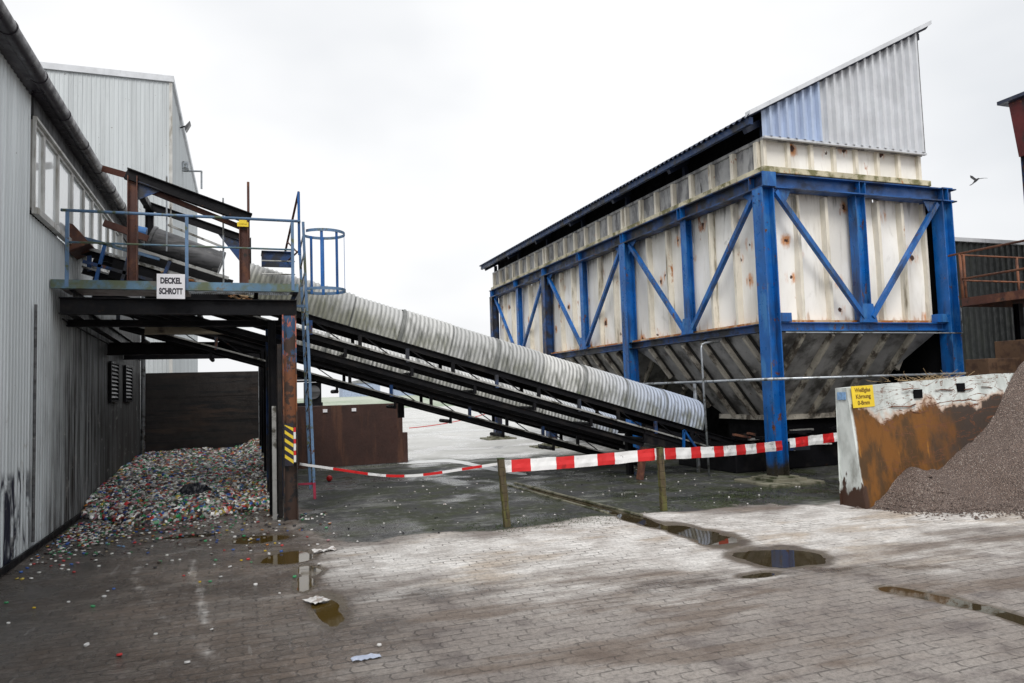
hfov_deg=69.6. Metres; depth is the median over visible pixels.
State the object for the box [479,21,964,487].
storage bunker
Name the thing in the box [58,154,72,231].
window
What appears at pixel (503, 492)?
wooden post
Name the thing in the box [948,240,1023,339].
rusty walkway
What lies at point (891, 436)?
battered barrier wall
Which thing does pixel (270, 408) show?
steel side wall
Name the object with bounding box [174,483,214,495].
plastic bag
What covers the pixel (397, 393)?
distant hall
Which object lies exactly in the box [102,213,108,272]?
window
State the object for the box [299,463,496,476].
slack barrier tape
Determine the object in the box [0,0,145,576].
cladded hall
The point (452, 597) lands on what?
ground
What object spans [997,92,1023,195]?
building
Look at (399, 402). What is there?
belt conveyor
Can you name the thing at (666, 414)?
belt conveyor
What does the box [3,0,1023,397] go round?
sky
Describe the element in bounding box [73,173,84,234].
window
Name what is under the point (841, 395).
faded blue label
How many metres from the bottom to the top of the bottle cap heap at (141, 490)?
0.827 m
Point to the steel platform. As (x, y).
(80, 308)
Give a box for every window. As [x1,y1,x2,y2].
[30,119,44,211]
[44,135,58,224]
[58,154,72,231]
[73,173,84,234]
[84,189,92,244]
[93,199,101,249]
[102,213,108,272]
[109,229,114,253]
[115,231,118,254]
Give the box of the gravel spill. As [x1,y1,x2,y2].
[873,472,1023,519]
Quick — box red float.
[326,475,331,480]
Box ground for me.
[0,397,1023,682]
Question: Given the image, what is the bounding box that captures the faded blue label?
[837,392,845,399]
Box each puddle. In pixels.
[161,533,214,539]
[216,535,315,569]
[297,568,344,626]
[530,488,737,544]
[732,550,825,576]
[742,574,761,578]
[878,587,1023,624]
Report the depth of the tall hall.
27.11 m
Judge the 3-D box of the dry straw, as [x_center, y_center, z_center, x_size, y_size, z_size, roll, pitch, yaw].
[6.489,0.502,11.344,2.459,0.188,0.507,0,-4,-20]
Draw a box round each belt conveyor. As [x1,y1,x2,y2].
[69,223,735,479]
[112,315,637,465]
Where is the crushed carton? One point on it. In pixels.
(323, 550)
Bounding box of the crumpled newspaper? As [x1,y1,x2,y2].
[302,595,329,603]
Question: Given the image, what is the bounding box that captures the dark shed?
[955,237,1023,375]
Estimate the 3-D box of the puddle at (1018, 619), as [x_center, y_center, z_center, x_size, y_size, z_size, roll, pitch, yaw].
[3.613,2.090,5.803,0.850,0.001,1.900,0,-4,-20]
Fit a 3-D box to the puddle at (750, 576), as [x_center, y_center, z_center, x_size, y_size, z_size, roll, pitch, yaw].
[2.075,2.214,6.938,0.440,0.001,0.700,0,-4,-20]
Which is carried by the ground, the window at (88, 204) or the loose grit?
the loose grit
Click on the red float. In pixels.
(328, 477)
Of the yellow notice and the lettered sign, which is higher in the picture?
the lettered sign
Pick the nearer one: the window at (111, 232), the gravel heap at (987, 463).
the gravel heap at (987, 463)
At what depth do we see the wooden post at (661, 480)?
10.63 m
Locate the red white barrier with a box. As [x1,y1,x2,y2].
[505,433,836,471]
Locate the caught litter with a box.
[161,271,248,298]
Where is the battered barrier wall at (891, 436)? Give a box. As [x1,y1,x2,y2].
[835,373,1013,508]
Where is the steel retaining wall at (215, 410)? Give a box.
[145,367,258,451]
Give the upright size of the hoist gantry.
2.227 m
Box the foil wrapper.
[350,653,381,660]
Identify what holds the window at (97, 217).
in the cladded hall
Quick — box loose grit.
[307,464,824,541]
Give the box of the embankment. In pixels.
[297,395,452,407]
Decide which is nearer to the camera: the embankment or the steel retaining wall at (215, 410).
the steel retaining wall at (215, 410)
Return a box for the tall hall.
[40,62,202,413]
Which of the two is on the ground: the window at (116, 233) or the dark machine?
the dark machine
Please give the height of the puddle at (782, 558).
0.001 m
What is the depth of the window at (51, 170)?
10.13 m
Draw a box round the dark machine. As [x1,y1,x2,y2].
[297,377,322,406]
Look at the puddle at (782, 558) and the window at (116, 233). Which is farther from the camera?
the window at (116, 233)
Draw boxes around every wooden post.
[497,458,510,527]
[656,447,666,510]
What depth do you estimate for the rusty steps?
13.00 m
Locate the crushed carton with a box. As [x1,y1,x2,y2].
[312,546,336,552]
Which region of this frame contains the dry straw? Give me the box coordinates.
[868,368,978,381]
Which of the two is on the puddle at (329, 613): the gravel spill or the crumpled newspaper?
the crumpled newspaper
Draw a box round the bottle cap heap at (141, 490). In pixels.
[15,438,331,579]
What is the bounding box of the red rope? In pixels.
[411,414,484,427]
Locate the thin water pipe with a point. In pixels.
(704, 398)
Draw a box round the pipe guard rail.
[642,372,965,471]
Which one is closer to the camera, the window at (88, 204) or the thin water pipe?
the window at (88, 204)
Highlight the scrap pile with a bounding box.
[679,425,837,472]
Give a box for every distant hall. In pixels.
[339,380,379,396]
[389,389,412,395]
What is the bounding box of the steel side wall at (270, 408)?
[259,322,282,518]
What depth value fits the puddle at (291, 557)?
8.49 m
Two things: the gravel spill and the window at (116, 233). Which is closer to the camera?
the gravel spill
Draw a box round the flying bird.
[970,175,982,184]
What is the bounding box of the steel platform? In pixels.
[50,191,300,520]
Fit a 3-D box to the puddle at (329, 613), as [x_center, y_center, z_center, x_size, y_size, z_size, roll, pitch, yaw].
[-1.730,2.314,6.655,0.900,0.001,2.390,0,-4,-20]
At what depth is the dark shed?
22.46 m
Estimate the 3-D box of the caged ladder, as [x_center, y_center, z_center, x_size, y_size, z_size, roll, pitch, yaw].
[-3.022,0.280,11.557,0.847,4.271,0.676,0,-4,-20]
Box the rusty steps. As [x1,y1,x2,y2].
[965,339,1023,375]
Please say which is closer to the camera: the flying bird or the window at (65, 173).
the window at (65, 173)
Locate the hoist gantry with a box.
[101,165,251,297]
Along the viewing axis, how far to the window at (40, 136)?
9.52 m
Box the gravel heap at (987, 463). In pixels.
[849,361,1023,512]
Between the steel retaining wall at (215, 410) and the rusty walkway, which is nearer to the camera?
the rusty walkway
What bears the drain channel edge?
on the ground
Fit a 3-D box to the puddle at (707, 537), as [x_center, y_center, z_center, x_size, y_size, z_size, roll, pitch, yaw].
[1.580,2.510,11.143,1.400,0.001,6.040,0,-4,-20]
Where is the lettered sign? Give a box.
[157,274,184,298]
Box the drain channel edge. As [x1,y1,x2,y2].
[507,482,642,516]
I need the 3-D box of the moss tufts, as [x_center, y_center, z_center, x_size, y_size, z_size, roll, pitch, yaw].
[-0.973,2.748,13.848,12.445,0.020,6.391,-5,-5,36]
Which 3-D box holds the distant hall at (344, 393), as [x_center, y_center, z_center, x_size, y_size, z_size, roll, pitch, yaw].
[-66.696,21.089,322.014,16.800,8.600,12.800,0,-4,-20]
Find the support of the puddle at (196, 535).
on the ground
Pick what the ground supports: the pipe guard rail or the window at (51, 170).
the pipe guard rail
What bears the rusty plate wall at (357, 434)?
on the ground
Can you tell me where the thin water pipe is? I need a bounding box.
[700,340,719,475]
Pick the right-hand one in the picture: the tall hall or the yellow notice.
the yellow notice
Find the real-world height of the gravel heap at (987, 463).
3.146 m
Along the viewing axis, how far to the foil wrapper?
5.02 m
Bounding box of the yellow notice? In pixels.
[851,385,874,407]
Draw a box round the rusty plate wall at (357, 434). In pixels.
[297,403,407,468]
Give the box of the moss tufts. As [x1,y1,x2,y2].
[300,463,833,531]
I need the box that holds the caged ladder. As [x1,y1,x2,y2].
[297,222,345,498]

